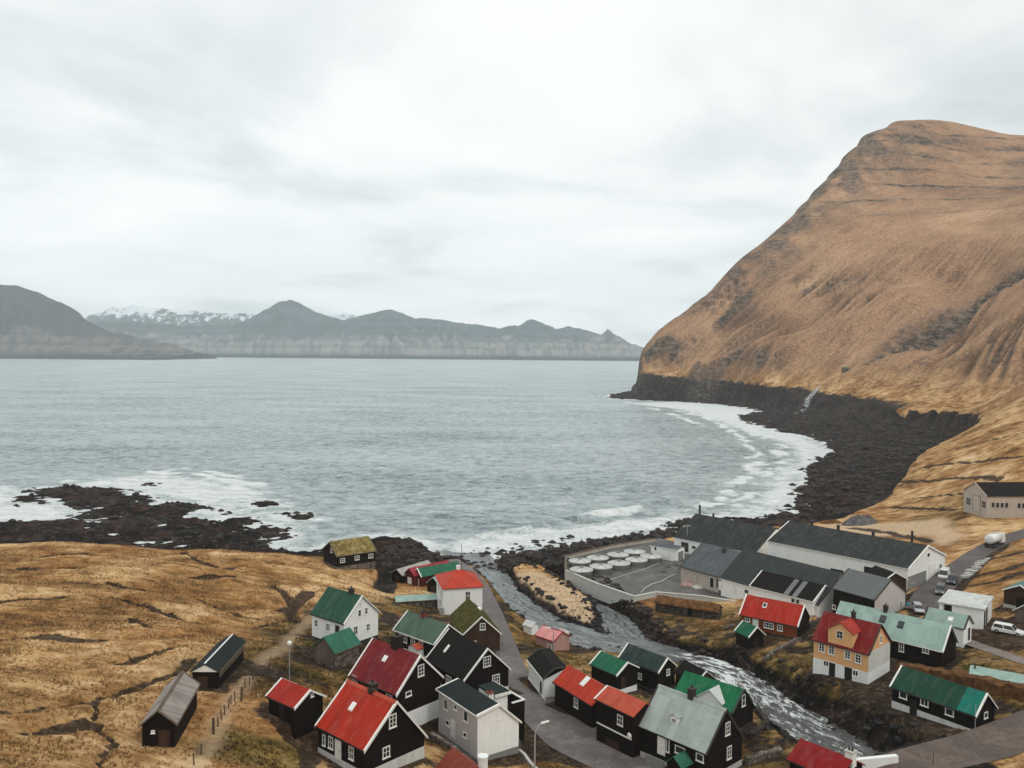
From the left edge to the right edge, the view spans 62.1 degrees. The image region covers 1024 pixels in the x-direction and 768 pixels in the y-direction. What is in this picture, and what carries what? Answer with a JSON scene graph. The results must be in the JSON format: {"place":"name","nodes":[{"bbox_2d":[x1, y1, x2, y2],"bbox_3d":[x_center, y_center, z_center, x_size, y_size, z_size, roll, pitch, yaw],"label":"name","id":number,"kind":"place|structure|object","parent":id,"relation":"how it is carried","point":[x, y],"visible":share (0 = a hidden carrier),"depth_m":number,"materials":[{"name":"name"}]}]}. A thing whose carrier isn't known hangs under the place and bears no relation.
{"place":"outdoors","nodes":[
{"label":"outdoors","id":0,"kind":"place"},
{"bbox_2d":[0,284,215,359],"bbox_3d":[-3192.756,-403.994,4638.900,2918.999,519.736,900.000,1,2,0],"label":"headland","id":1,"kind":"structure","parent":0,"point":[35,325],"depth_m":4514.56,"materials":[{"name":"stone"}]},
{"bbox_2d":[92,300,643,360],"bbox_3d":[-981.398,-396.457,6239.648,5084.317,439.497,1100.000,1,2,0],"label":"island","id":2,"kind":"structure","parent":0,"point":[288,329],"depth_m":5940.48,"materials":[{"name":"stone"}]},
{"bbox_2d":[84,305,355,326],"bbox_3d":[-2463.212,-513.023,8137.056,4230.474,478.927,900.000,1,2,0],"label":"snowy uplands","id":3,"kind":"structure","parent":2,"relation":"attached to","point":[177,317],"depth_m":8101.41,"materials":[{"name":"snow"}]},
{"bbox_2d":[0,357,833,558],"bbox_3d":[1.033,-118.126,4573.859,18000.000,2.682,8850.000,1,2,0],"label":"sea","id":4,"kind":"structure","parent":0,"point":[452,455],"depth_m":523.18,"materials":[{"name":"liquid"}]},
{"bbox_2d":[0,400,1023,767],"bbox_3d":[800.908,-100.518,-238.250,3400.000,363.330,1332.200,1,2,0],"label":"ground","id":5,"kind":"structure","parent":0,"point":[922,498],"depth_m":150.78,"materials":[{"name":"plant"}]},
{"bbox_2d":[138,671,200,746],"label":"outbuilding","id":6,"kind":"structure","parent":5,"relation":"on","point":[166,719],"depth_m":86.77,"materials":[{"name":"grey wood"}]},
{"bbox_2d":[158,730,169,746],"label":"door","id":7,"kind":"structure","parent":6,"relation":"in","point":[163,735],"depth_m":84.93,"materials":[{"name":"wood"}]},
{"bbox_2d":[190,634,246,688],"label":"outbuilding","id":8,"kind":"structure","parent":5,"relation":"on","point":[218,664],"depth_m":104.89,"materials":[{"name":"black wood"}]},
{"bbox_2d":[197,677,206,687],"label":"door","id":9,"kind":"structure","parent":8,"relation":"in","point":[203,680],"depth_m":102.15,"materials":[{"name":"wood"}]},
{"bbox_2d":[193,663,272,764],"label":"fence","id":10,"kind":"object","parent":5,"relation":"on","point":[230,702],"visible":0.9,"depth_m":97.94,"materials":[{"name":"wood"}]},
{"bbox_2d":[265,677,326,738],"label":"shed","id":11,"kind":"structure","parent":5,"relation":"on","point":[297,708],"depth_m":96.39,"materials":[{"name":"black paint"}]},
{"bbox_2d":[279,705,284,720],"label":"door","id":12,"kind":"structure","parent":11,"relation":"in","point":[281,708],"depth_m":96.25,"materials":[{"name":"black paint"}]},
{"bbox_2d":[312,627,361,668],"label":"barn","id":13,"kind":"structure","parent":5,"relation":"on","point":[338,649],"depth_m":124.95,"materials":[{"name":"stone"}]},
{"bbox_2d":[309,586,380,643],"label":"house","id":14,"kind":"structure","parent":5,"relation":"on","point":[334,610],"depth_m":136.61,"materials":[{"name":"white painted wood"},{"name":"green sheet metal"},{"name":"glass"}]},
{"bbox_2d":[322,536,376,568],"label":"boathouse","id":15,"kind":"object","parent":5,"relation":"on","point":[354,553],"visible":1,"depth_m":201.95,"materials":[{"name":"wood"}]},
{"bbox_2d":[314,679,427,767],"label":"house","id":16,"kind":"structure","parent":5,"relation":"on","point":[356,725],"depth_m":92.06,"materials":[{"name":"wood"}]},
{"bbox_2d":[335,739,340,760],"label":"door","id":17,"kind":"structure","parent":16,"relation":"in","point":[337,743],"depth_m":91.68,"materials":[{"name":"wood"}]},
{"bbox_2d":[348,746,353,761],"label":"window","id":18,"kind":"structure","parent":16,"relation":"in","point":[351,750],"depth_m":90.08,"materials":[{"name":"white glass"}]},
{"bbox_2d":[382,745,390,759],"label":"window","id":19,"kind":"structure","parent":16,"relation":"in","point":[386,750],"depth_m":90.66,"materials":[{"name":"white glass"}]},
{"bbox_2d":[388,713,396,729],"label":"window","id":20,"kind":"structure","parent":16,"relation":"in","point":[393,717],"depth_m":91.23,"materials":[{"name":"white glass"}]},
{"bbox_2d":[348,632,443,724],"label":"house","id":21,"kind":"structure","parent":5,"relation":"on","point":[409,681],"depth_m":109.18,"materials":[{"name":"black paint"}]},
{"bbox_2d":[417,664,424,677],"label":"window","id":22,"kind":"structure","parent":21,"relation":"in","point":[420,667],"depth_m":108.39,"materials":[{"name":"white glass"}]},
{"bbox_2d":[391,560,430,582],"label":"boat shed","id":23,"kind":"object","parent":5,"relation":"on","point":[398,575],"visible":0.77,"depth_m":209.54,"materials":[{"name":"metal"}]},
{"bbox_2d":[394,593,437,607],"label":"shed","id":24,"kind":"structure","parent":5,"relation":"on","point":[426,600],"depth_m":181.72,"materials":[{"name":"metal"}]},
{"bbox_2d":[404,560,448,585],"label":"boat shed","id":25,"kind":"object","parent":5,"relation":"on","point":[411,576],"visible":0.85,"depth_m":206.75,"materials":[{"name":"wood"}]},
{"bbox_2d":[392,608,462,657],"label":"house","id":26,"kind":"structure","parent":5,"relation":"on","point":[422,633],"depth_m":141.65,"materials":[{"name":"metal"}]},
{"bbox_2d":[426,571,447,592],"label":"boat shed","id":27,"kind":"object","parent":5,"relation":"on","point":[432,584],"visible":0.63,"depth_m":198.96,"materials":[{"name":"wood"}]},
{"bbox_2d":[415,561,461,586],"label":"boat shed","id":28,"kind":"object","parent":5,"relation":"on","point":[427,573],"visible":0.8,"depth_m":207.38,"materials":[{"name":"metal"}]},
{"bbox_2d":[429,732,472,759],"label":"stone wall","id":29,"kind":"structure","parent":5,"relation":"on","point":[440,740],"depth_m":102.83,"materials":[{"name":"stone"}]},
{"bbox_2d":[435,565,484,615],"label":"house","id":30,"kind":"structure","parent":5,"relation":"on","point":[457,588],"depth_m":175.08,"materials":[{"name":"white"}]},
{"bbox_2d":[435,747,487,767],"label":"house","id":31,"kind":"structure","parent":5,"relation":"on","point":[453,757],"depth_m":88.61,"materials":[{"name":"red paint"}]},
{"bbox_2d":[425,628,510,690],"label":"house","id":32,"kind":"structure","parent":5,"relation":"on","point":[451,655],"depth_m":128.40,"materials":[{"name":"wood"}]},
{"bbox_2d":[483,655,490,667],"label":"window","id":33,"kind":"structure","parent":32,"relation":"in","point":[486,660],"depth_m":126.94,"materials":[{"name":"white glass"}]},
{"bbox_2d":[5,402,942,744],"bbox_3d":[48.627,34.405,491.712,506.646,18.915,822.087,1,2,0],"label":"shore boulders","id":34,"kind":"object","parent":5,"relation":"on","point":[509,560],"visible":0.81,"depth_m":285.34,"materials":[{"name":"stone"}]},
{"bbox_2d":[448,598,501,651],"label":"house","id":35,"kind":"structure","parent":5,"relation":"on","point":[469,618],"depth_m":151.22,"materials":[{"name":"wood"}]},
{"bbox_2d":[435,678,524,762],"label":"house","id":36,"kind":"structure","parent":5,"relation":"on","point":[488,718],"depth_m":103.86,"materials":[{"name":"wood"}]},
{"bbox_2d":[450,719,455,738],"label":"door","id":37,"kind":"structure","parent":36,"relation":"in","point":[452,723],"depth_m":105.46,"materials":[{"name":"wood"}]},
{"bbox_2d":[519,749,537,767],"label":"kerb wall","id":38,"kind":"structure","parent":5,"relation":"on","point":[528,760],"depth_m":103.56,"materials":[{"name":"concrete"}]},
{"bbox_2d":[522,619,539,634],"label":"shed","id":39,"kind":"structure","parent":5,"relation":"on","point":[530,627],"depth_m":169.42,"materials":[{"name":"metal"}]},
{"bbox_2d":[534,720,548,767],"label":"street lamp","id":40,"kind":"object","parent":5,"relation":"on","point":[543,722],"visible":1,"depth_m":99.49,"materials":[{"name":"metal"}]},
{"bbox_2d":[526,648,566,699],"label":"house","id":41,"kind":"structure","parent":5,"relation":"on","point":[547,666],"depth_m":130.31,"materials":[{"name":"wood"}]},
{"bbox_2d":[534,625,571,650],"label":"shed","id":42,"kind":"structure","parent":5,"relation":"on","point":[543,635],"depth_m":157.88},
{"bbox_2d":[552,665,605,727],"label":"house","id":43,"kind":"structure","parent":5,"relation":"on","point":[577,691],"depth_m":120.59,"materials":[{"name":"black paint"}]},
{"bbox_2d":[564,538,655,579],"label":"quay wall","id":44,"kind":"structure","parent":5,"relation":"on","point":[585,552],"depth_m":238.73,"materials":[{"name":"concrete"}]},
{"bbox_2d":[589,650,639,692],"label":"house","id":45,"kind":"structure","parent":5,"relation":"on","point":[614,672],"depth_m":132.57,"materials":[{"name":"black paint"}]},
{"bbox_2d":[594,685,649,757],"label":"house","id":46,"kind":"structure","parent":5,"relation":"on","point":[619,714],"depth_m":109.99,"materials":[{"name":"black paint"}]},
{"bbox_2d":[605,736,618,750],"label":"garage door","id":47,"kind":"structure","parent":46,"relation":"in","point":[609,742],"depth_m":110.72,"materials":[{"name":"wood"}]},
{"bbox_2d":[618,643,677,693],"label":"house","id":48,"kind":"structure","parent":5,"relation":"on","point":[654,670],"depth_m":136.51,"materials":[{"name":"wood"}]},
{"bbox_2d":[567,538,730,598],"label":"quay yard","id":49,"kind":"structure","parent":5,"relation":"on","point":[636,583],"depth_m":209.69,"materials":[{"name":"concrete"}]},
{"bbox_2d":[568,557,590,566],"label":"round tank","id":50,"kind":"object","parent":49,"relation":"on","point":[578,561],"visible":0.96,"depth_m":219.12,"materials":[{"name":"concrete"}]},
{"bbox_2d":[570,566,592,576],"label":"round tank","id":51,"kind":"object","parent":49,"relation":"on","point":[584,571],"visible":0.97,"depth_m":210.37,"materials":[{"name":"metal"}]},
{"bbox_2d":[587,554,608,563],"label":"round tank","id":52,"kind":"object","parent":49,"relation":"on","point":[597,558],"visible":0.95,"depth_m":222.63,"materials":[{"name":"metal"}]},
{"bbox_2d":[589,563,612,574],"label":"round tank","id":53,"kind":"object","parent":49,"relation":"on","point":[601,568],"visible":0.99,"depth_m":213.33,"materials":[{"name":"metal"}]},
{"bbox_2d":[607,551,628,560],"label":"round tank","id":54,"kind":"object","parent":49,"relation":"on","point":[616,555],"visible":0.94,"depth_m":226.33,"materials":[{"name":"grey concrete"}]},
{"bbox_2d":[607,559,630,570],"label":"round tank","id":55,"kind":"object","parent":49,"relation":"on","point":[620,565],"visible":0.98,"depth_m":216.78,"materials":[{"name":"metal"}]},
{"bbox_2d":[624,548,644,556],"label":"round tank","id":56,"kind":"object","parent":49,"relation":"on","point":[634,552],"visible":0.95,"depth_m":230.03,"materials":[{"name":"grey concrete"}]},
{"bbox_2d":[625,556,647,566],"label":"round tank","id":57,"kind":"object","parent":49,"relation":"on","point":[635,561],"visible":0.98,"depth_m":220.60,"materials":[{"name":"metal"}]},
{"bbox_2d":[640,553,661,563],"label":"round tank","id":58,"kind":"object","parent":49,"relation":"on","point":[652,558],"visible":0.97,"depth_m":224.47,"materials":[{"name":"grey concrete"}]},
{"bbox_2d":[650,542,685,560],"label":"harbour office","id":59,"kind":"structure","parent":49,"relation":"on","point":[669,552],"depth_m":227.94,"materials":[{"name":"paint"}]},
{"bbox_2d":[679,542,740,592],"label":"warehouse","id":60,"kind":"structure","parent":49,"relation":"on","point":[705,565],"depth_m":202.76,"materials":[{"name":"metal"}]},
{"bbox_2d":[565,570,735,603],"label":"quay wall","id":61,"kind":"structure","parent":5,"relation":"on","point":[599,591],"depth_m":196.55,"materials":[{"name":"concrete"}]},
{"bbox_2d":[654,595,722,619],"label":"store","id":62,"kind":"structure","parent":5,"relation":"on","point":[684,607],"depth_m":180.18,"materials":[{"name":"plant"}]},
{"bbox_2d":[637,684,745,767],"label":"house","id":63,"kind":"structure","parent":5,"relation":"on","point":[689,729],"depth_m":104.68,"materials":[{"name":"concrete"}]},
{"bbox_2d":[657,736,665,755],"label":"door","id":64,"kind":"structure","parent":63,"relation":"in","point":[660,741],"depth_m":105.65,"materials":[{"name":"wood"}]},
{"bbox_2d":[695,752,703,763],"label":"window","id":65,"kind":"structure","parent":63,"relation":"in","point":[699,757],"depth_m":101.40,"materials":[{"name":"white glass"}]},
{"bbox_2d":[725,721,730,736],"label":"window","id":66,"kind":"structure","parent":63,"relation":"in","point":[727,725],"depth_m":103.63,"materials":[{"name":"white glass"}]},
{"bbox_2d":[726,745,731,760],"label":"window","id":67,"kind":"structure","parent":63,"relation":"in","point":[729,749],"depth_m":104.06,"materials":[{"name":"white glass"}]},
{"bbox_2d":[675,660,717,685],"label":"shed","id":68,"kind":"structure","parent":5,"relation":"on","point":[685,665],"depth_m":137.00,"materials":[{"name":"black wood"}]},
{"bbox_2d":[675,671,755,735],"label":"house","id":69,"kind":"structure","parent":5,"relation":"on","point":[737,703],"depth_m":117.60,"materials":[{"name":"metal"}]},
{"bbox_2d":[673,505,778,553],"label":"warehouse","id":70,"kind":"structure","parent":5,"relation":"on","point":[728,533],"depth_m":232.58,"materials":[{"name":"metal"}]},
{"bbox_2d":[734,620,765,649],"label":"shed","id":71,"kind":"structure","parent":5,"relation":"on","point":[749,636],"depth_m":153.48,"materials":[{"name":"black paint"}]},
{"bbox_2d":[750,706,769,739],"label":"stone wall","id":72,"kind":"structure","parent":5,"relation":"on","point":[757,731],"depth_m":118.81,"materials":[{"name":"stone"}]},
{"bbox_2d":[744,745,782,765],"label":"stone wall","id":73,"kind":"structure","parent":5,"relation":"on","point":[762,755],"depth_m":106.94,"materials":[{"name":"stone"}]},
{"bbox_2d":[738,594,810,638],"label":"house","id":74,"kind":"structure","parent":5,"relation":"on","point":[777,618],"depth_m":157.54,"materials":[{"name":"metal"}]},
{"bbox_2d":[718,548,842,617],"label":"warehouse","id":75,"kind":"structure","parent":5,"relation":"on","point":[741,572],"depth_m":189.83,"materials":[{"name":"grey metal"}]},
{"bbox_2d":[763,637,801,661],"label":"stone wall","id":76,"kind":"structure","parent":5,"relation":"on","point":[780,648],"depth_m":149.62,"materials":[{"name":"stone"}]},
{"bbox_2d":[749,570,827,616],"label":"warehouse","id":77,"kind":"structure","parent":5,"relation":"on","point":[774,586],"depth_m":180.28,"materials":[{"name":"grey concrete"}]},
{"bbox_2d":[809,618,820,629],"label":"stone wall","id":78,"kind":"structure","parent":5,"relation":"on","point":[813,623],"depth_m":161.07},
{"bbox_2d":[786,738,865,767],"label":"house","id":79,"kind":"structure","parent":5,"relation":"on","point":[805,754],"depth_m":93.84,"materials":[{"name":"red paint"}]},
{"bbox_2d":[819,519,842,523],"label":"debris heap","id":80,"kind":"object","parent":5,"relation":"on","point":[831,521],"visible":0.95,"depth_m":281.87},
{"bbox_2d":[811,609,892,683],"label":"house","id":81,"kind":"structure","parent":5,"relation":"on","point":[853,648],"depth_m":128.65,"materials":[{"name":"metal"}]},
{"bbox_2d":[828,661,835,676],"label":"door","id":82,"kind":"structure","parent":81,"relation":"in","point":[832,666],"depth_m":129.63,"materials":[{"name":"black paint"}]},
{"bbox_2d":[766,520,946,591],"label":"warehouse","id":83,"kind":"structure","parent":5,"relation":"on","point":[916,565],"depth_m":195.68,"materials":[{"name":"grey concrete"}]},
{"bbox_2d":[928,562,935,579],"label":"sliding door","id":84,"kind":"structure","parent":83,"relation":"in","point":[932,567],"depth_m":191.12,"materials":[{"name":"metal"}]},
{"bbox_2d":[841,514,877,525],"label":"debris heap","id":85,"kind":"object","parent":5,"relation":"on","point":[860,520],"visible":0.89,"depth_m":275.05,"materials":[{"name":"gravel"}]},
{"bbox_2d":[831,568,907,612],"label":"workshop","id":86,"kind":"structure","parent":5,"relation":"on","point":[863,588],"depth_m":169.30,"materials":[{"name":"grey metal"}]},
{"bbox_2d":[857,754,898,767],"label":"bridge parapet","id":87,"kind":"structure","parent":5,"relation":"on","point":[875,761],"depth_m":94.88,"materials":[{"name":"concrete"}]},
{"bbox_2d":[865,565,907,600],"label":"workshop","id":88,"kind":"structure","parent":5,"relation":"on","point":[900,580],"depth_m":175.14,"materials":[{"name":"black metal"}]},
{"bbox_2d":[836,601,958,667],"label":"house","id":89,"kind":"structure","parent":5,"relation":"on","point":[923,641],"depth_m":133.10,"materials":[{"name":"metal"}]},
{"bbox_2d":[889,665,998,729],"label":"house","id":90,"kind":"structure","parent":5,"relation":"on","point":[935,699],"depth_m":108.92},
{"bbox_2d":[909,699,916,715],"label":"door","id":91,"kind":"structure","parent":90,"relation":"in","point":[913,704],"depth_m":111.23,"materials":[{"name":"black paint"}]},
{"bbox_2d":[923,606,973,647],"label":"house","id":92,"kind":"structure","parent":5,"relation":"on","point":[961,624],"depth_m":139.28,"materials":[{"name":"metal"}]},
{"bbox_2d":[896,662,1023,701],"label":"bank wall","id":93,"kind":"structure","parent":5,"relation":"on","point":[991,686],"depth_m":117.53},
{"bbox_2d":[937,589,993,628],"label":"garage","id":94,"kind":"structure","parent":5,"relation":"on","point":[977,608],"depth_m":149.00,"materials":[{"name":"white paint"}]},
{"bbox_2d":[962,482,1023,517],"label":"hall","id":95,"kind":"structure","parent":5,"relation":"on","point":[994,499],"depth_m":246.46,"materials":[{"name":"paint"}]},
{"bbox_2d":[972,494,980,515],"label":"sliding door","id":96,"kind":"structure","parent":95,"relation":"in","point":[976,505],"depth_m":249.51,"materials":[{"name":"wood"}]},
{"bbox_2d":[969,663,1023,683],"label":"shed","id":97,"kind":"structure","parent":5,"relation":"on","point":[1012,677],"depth_m":119.73,"materials":[{"name":"metal"}]},
{"bbox_2d":[991,621,1023,635],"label":"parked car","id":98,"kind":"object","parent":5,"relation":"on","point":[998,626],"visible":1,"depth_m":141.38,"materials":[{"name":"white paint"}]},
{"bbox_2d":[1001,581,1023,608],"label":"shed","id":99,"kind":"structure","parent":5,"relation":"on","point":[1013,596],"depth_m":154.61,"materials":[{"name":"wood"}]},
{"bbox_2d":[1012,605,1023,622],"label":"shed","id":100,"kind":"structure","parent":5,"relation":"on","point":[1019,615],"depth_m":147.45,"materials":[{"name":"brown wood"}]},
{"bbox_2d":[0,0,1023,346],"label":"sky","id":101,"kind":"structure","parent":0,"point":[596,166],"materials":[{"name":"white"}]},
{"bbox_2d":[448,559,649,767],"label":"village road","id":102,"kind":"structure","parent":0,"point":[571,736],"depth_m":118.56,"materials":[{"name":"asphalt"}]},
{"bbox_2d":[433,549,878,756],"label":"stream","id":103,"kind":"structure","parent":0,"point":[795,720],"depth_m":158.98,"materials":[{"name":"liquid"}]},
{"bbox_2d":[606,120,1023,470],"bbox_3d":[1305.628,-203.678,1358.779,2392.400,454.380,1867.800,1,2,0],"label":"mountain","id":104,"kind":"structure","parent":0,"point":[885,265],"depth_m":1038.46,"materials":[{"name":"plant"}]},
{"bbox_2d":[878,710,1023,767],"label":"gravel road","id":105,"kind":"structure","parent":0,"point":[1001,738],"depth_m":97.85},
{"bbox_2d":[904,529,1023,610],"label":"harbour road","id":106,"kind":"structure","parent":0,"point":[924,595],"depth_m":194.39,"materials":[{"name":"asphalt"}]},
{"bbox_2d":[911,601,924,613],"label":"parked car","id":107,"kind":"object","parent":106,"relation":"on","point":[916,607],"visible":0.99,"depth_m":165.80,"materials":[{"name":"grey paint"}]},
{"bbox_2d":[934,582,946,594],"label":"parked car","id":108,"kind":"object","parent":106,"relation":"on","point":[941,588],"visible":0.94,"depth_m":177.77,"materials":[{"name":"grey paint"}]},
{"bbox_2d":[938,567,949,578],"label":"van","id":109,"kind":"object","parent":106,"relation":"on","point":[944,572],"visible":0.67,"depth_m":189.82,"materials":[{"name":"white paint"}]},
{"bbox_2d":[946,573,958,584],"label":"parked car","id":110,"kind":"object","parent":106,"relation":"on","point":[953,578],"visible":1,"depth_m":184.61,"materials":[{"name":"grey paint"}]},
{"bbox_2d":[984,532,1005,547],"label":"tanker lorry","id":111,"kind":"object","parent":106,"relation":"on","point":[993,539],"visible":1,"depth_m":212.72,"materials":[{"name":"white paint"}]},
{"bbox_2d":[966,640,1023,663],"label":"farm track","id":112,"kind":"structure","parent":0,"point":[997,652],"depth_m":133.31,"materials":[{"name":"gravel"}]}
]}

